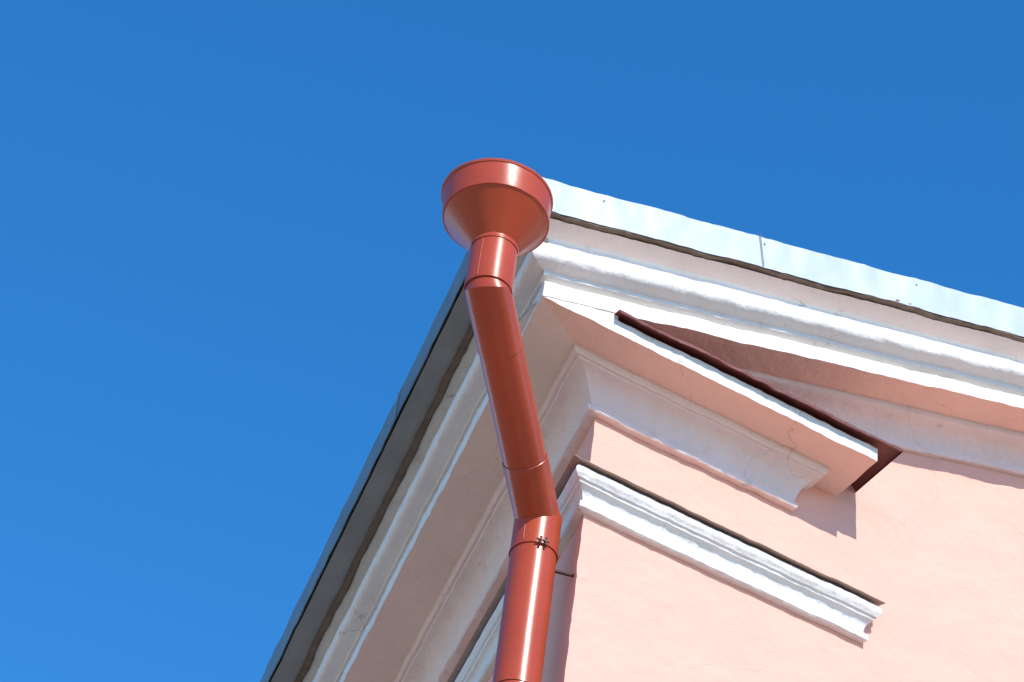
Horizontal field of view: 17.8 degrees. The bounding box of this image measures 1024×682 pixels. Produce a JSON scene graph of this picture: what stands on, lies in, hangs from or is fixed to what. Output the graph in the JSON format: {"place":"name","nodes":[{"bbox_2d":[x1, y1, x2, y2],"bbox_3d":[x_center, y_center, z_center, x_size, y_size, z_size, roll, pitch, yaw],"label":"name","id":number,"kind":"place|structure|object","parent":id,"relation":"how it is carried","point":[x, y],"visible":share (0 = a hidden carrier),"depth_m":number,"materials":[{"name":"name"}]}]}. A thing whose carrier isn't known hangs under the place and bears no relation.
{"place":"outdoors","nodes":[
{"label":"outdoors","id":0,"kind":"place"},
{"bbox_2d":[0,0,1023,681],"label":"sky","id":1,"kind":"structure","parent":0,"point":[228,254],"materials":[{"name":"blue"}]},
{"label":"eave fascia","id":2,"kind":"object","parent":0,"visible":0},
{"bbox_3d":[2.813,4.044,14.314,3.981,1.102,9.058,26,-45,-19],"label":"roof","id":3,"kind":"object","parent":2,"relation":"on","visible":0},
{"bbox_2d":[541,177,1023,341],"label":"rake flashing","id":4,"kind":"object","parent":3,"relation":"attached to","point":[640,219],"visible":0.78,"depth_m":9.36,"materials":[{"name":"metal"}]},
{"label":"ground","id":5,"kind":"structure","parent":0,"visible":0},
{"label":"walls","id":6,"kind":"object","parent":5,"relation":"on","visible":0},
{"bbox_2d":[450,418,595,681],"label":"side wall","id":7,"kind":"structure","parent":6,"relation":"attached to","point":[560,621],"depth_m":8.70,"materials":[{"name":"pink paint"}]},
{"bbox_2d":[392,345,595,681],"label":"eave bed moulding","id":8,"kind":"object","parent":7,"relation":"attached to","point":[478,574],"visible":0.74,"depth_m":9.63,"materials":[{"name":"paint"}]},
{"bbox_2d":[312,237,549,681],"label":"eave cornice","id":9,"kind":"structure","parent":8,"relation":"on","point":[457,426],"depth_m":9.68,"materials":[{"name":"white paint"}]},
{"bbox_2d":[271,287,471,681],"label":"eave underside","id":10,"kind":"object","parent":9,"relation":"attached to","point":[454,331],"visible":0.81,"depth_m":9.85,"materials":[{"name":"metal"}]},
{"bbox_2d":[260,251,469,681],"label":"eave fascia","id":11,"kind":"structure","parent":10,"relation":"attached to","point":[454,290],"depth_m":9.86,"materials":[{"name":"metal"}]},
{"bbox_2d":[301,254,526,681],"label":"eave crown","id":12,"kind":"object","parent":9,"relation":"on","point":[395,504],"visible":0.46,"depth_m":9.91},
{"bbox_2d":[294,325,473,681],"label":"eave board","id":13,"kind":"object","parent":12,"relation":"attached to","point":[455,366],"visible":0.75,"depth_m":9.87,"materials":[{"name":"white paint"}]},
{"bbox_2d":[343,296,573,681],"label":"eave soffit","id":14,"kind":"structure","parent":9,"relation":"attached to","point":[476,475],"depth_m":9.63,"materials":[{"name":"pink paint"}]},
{"bbox_2d":[518,301,617,332],"bbox_3d":[0.148,-0.064,8.990,0.230,0.080,0.178,26,-45,-19],"label":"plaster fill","id":15,"kind":"object","parent":9,"relation":"attached to","point":[523,319],"visible":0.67,"depth_m":8.95,"materials":[{"name":"white paint"}]},
{"bbox_2d":[543,297,876,467],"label":"return soffit","id":16,"kind":"structure","parent":9,"relation":"attached to","point":[657,368],"depth_m":9.07,"materials":[{"name":"pink paint"}]},
{"bbox_2d":[543,296,877,460],"bbox_3d":[0.509,0.138,9.119,1.112,0.071,0.203,26,-45,-19],"label":"return band","id":17,"kind":"object","parent":16,"relation":"on","point":[637,336],"visible":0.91,"depth_m":9.06,"materials":[{"name":"white paint"}]},
{"bbox_2d":[614,309,902,489],"bbox_3d":[0.643,0.163,9.180,0.956,0.051,0.233,26,-45,-19],"label":"return flashing","id":18,"kind":"object","parent":17,"relation":"on","point":[887,452],"visible":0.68,"depth_m":9.13,"materials":[{"name":"brown metal"}]},
{"bbox_2d":[855,453,901,491],"bbox_3d":[1.047,0.372,9.319,0.004,0.010,0.231,26,-45,-19],"label":"return flashing lip","id":19,"kind":"object","parent":18,"relation":"attached to","point":[882,468],"visible":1,"depth_m":9.32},
{"bbox_2d":[545,296,1023,432],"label":"raking soffit","id":20,"kind":"structure","parent":17,"relation":"on","point":[795,367],"depth_m":9.43,"materials":[{"name":"pink paint"}]},
{"bbox_2d":[533,235,1023,407],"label":"raking cornice","id":21,"kind":"structure","parent":20,"relation":"on","point":[577,273],"depth_m":9.27,"materials":[{"name":"white paint"}]},
{"bbox_2d":[548,218,1023,358],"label":"raking crown","id":22,"kind":"object","parent":21,"relation":"on","point":[736,275],"visible":0.99,"depth_m":9.34},
{"bbox_2d":[551,211,1023,340],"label":"rake board","id":23,"kind":"object","parent":20,"relation":"attached to","point":[732,261],"visible":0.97,"depth_m":9.31,"materials":[{"name":"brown wood"}]},
{"bbox_2d":[814,462,875,495],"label":"return soffit end","id":24,"kind":"structure","parent":16,"relation":"attached to","point":[835,481],"depth_m":9.28,"materials":[{"name":"pink paint"}]},
{"bbox_2d":[574,343,829,509],"bbox_3d":[0.506,0.257,9.102,0.856,0.138,0.096,26,-45,-19],"label":"return bed moulding","id":25,"kind":"object","parent":8,"relation":"attached to","point":[628,401],"visible":1,"depth_m":9.11,"materials":[{"name":"paint"}]},
{"bbox_2d":[788,473,827,512],"bbox_3d":[0.837,0.420,9.229,0.076,0.138,0.096,26,-45,-19],"label":"return bed moulding end","id":26,"kind":"object","parent":25,"relation":"attached to","point":[809,484],"visible":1,"depth_m":9.26,"materials":[{"name":"pink paint"}]},
{"bbox_2d":[441,158,575,681],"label":"rain downpipe","id":27,"kind":"object","parent":7,"relation":"attached to","point":[496,214],"visible":1,"depth_m":8.55,"materials":[{"name":"red metal"}]},
{"bbox_2d":[447,456,580,681],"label":"string flashing side","id":28,"kind":"object","parent":7,"relation":"attached to","point":[559,488],"visible":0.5,"depth_m":9.34,"materials":[{"name":"metal"}]},
{"bbox_2d":[574,455,885,605],"bbox_3d":[0.592,0.526,8.972,1.030,0.030,0.066,26,-45,-19],"label":"string flashing","id":29,"kind":"object","parent":28,"relation":"attached to","point":[724,529],"visible":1,"depth_m":8.96,"materials":[{"name":"metal"}]},
{"bbox_2d":[455,467,583,681],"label":"string moulding side","id":30,"kind":"object","parent":7,"relation":"attached to","point":[479,665],"visible":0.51,"depth_m":9.29,"materials":[{"name":"white paint"}]},
{"bbox_2d":[564,418,1023,681],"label":"gable wall","id":31,"kind":"structure","parent":6,"relation":"attached to","point":[928,551],"depth_m":9.12,"materials":[{"name":"pink paint"}]},
{"bbox_2d":[576,464,881,641],"bbox_3d":[0.585,0.587,8.926,1.008,0.126,0.056,26,-45,-19],"label":"string moulding","id":32,"kind":"object","parent":31,"relation":"attached to","point":[723,556],"visible":1,"depth_m":8.92,"materials":[{"name":"white paint"}]},
{"bbox_2d":[858,617,876,643],"bbox_3d":[0.994,0.788,9.082,0.046,0.120,0.056,26,-45,-19],"label":"string moulding end","id":33,"kind":"object","parent":32,"relation":"attached to","point":[868,623],"visible":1,"depth_m":9.09,"materials":[{"name":"white paint"}]},
{"bbox_2d":[742,369,1023,476],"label":"raking bed moulding","id":34,"kind":"object","parent":31,"relation":"attached to","point":[947,438],"visible":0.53,"depth_m":9.63,"materials":[{"name":"paint"}]}
]}

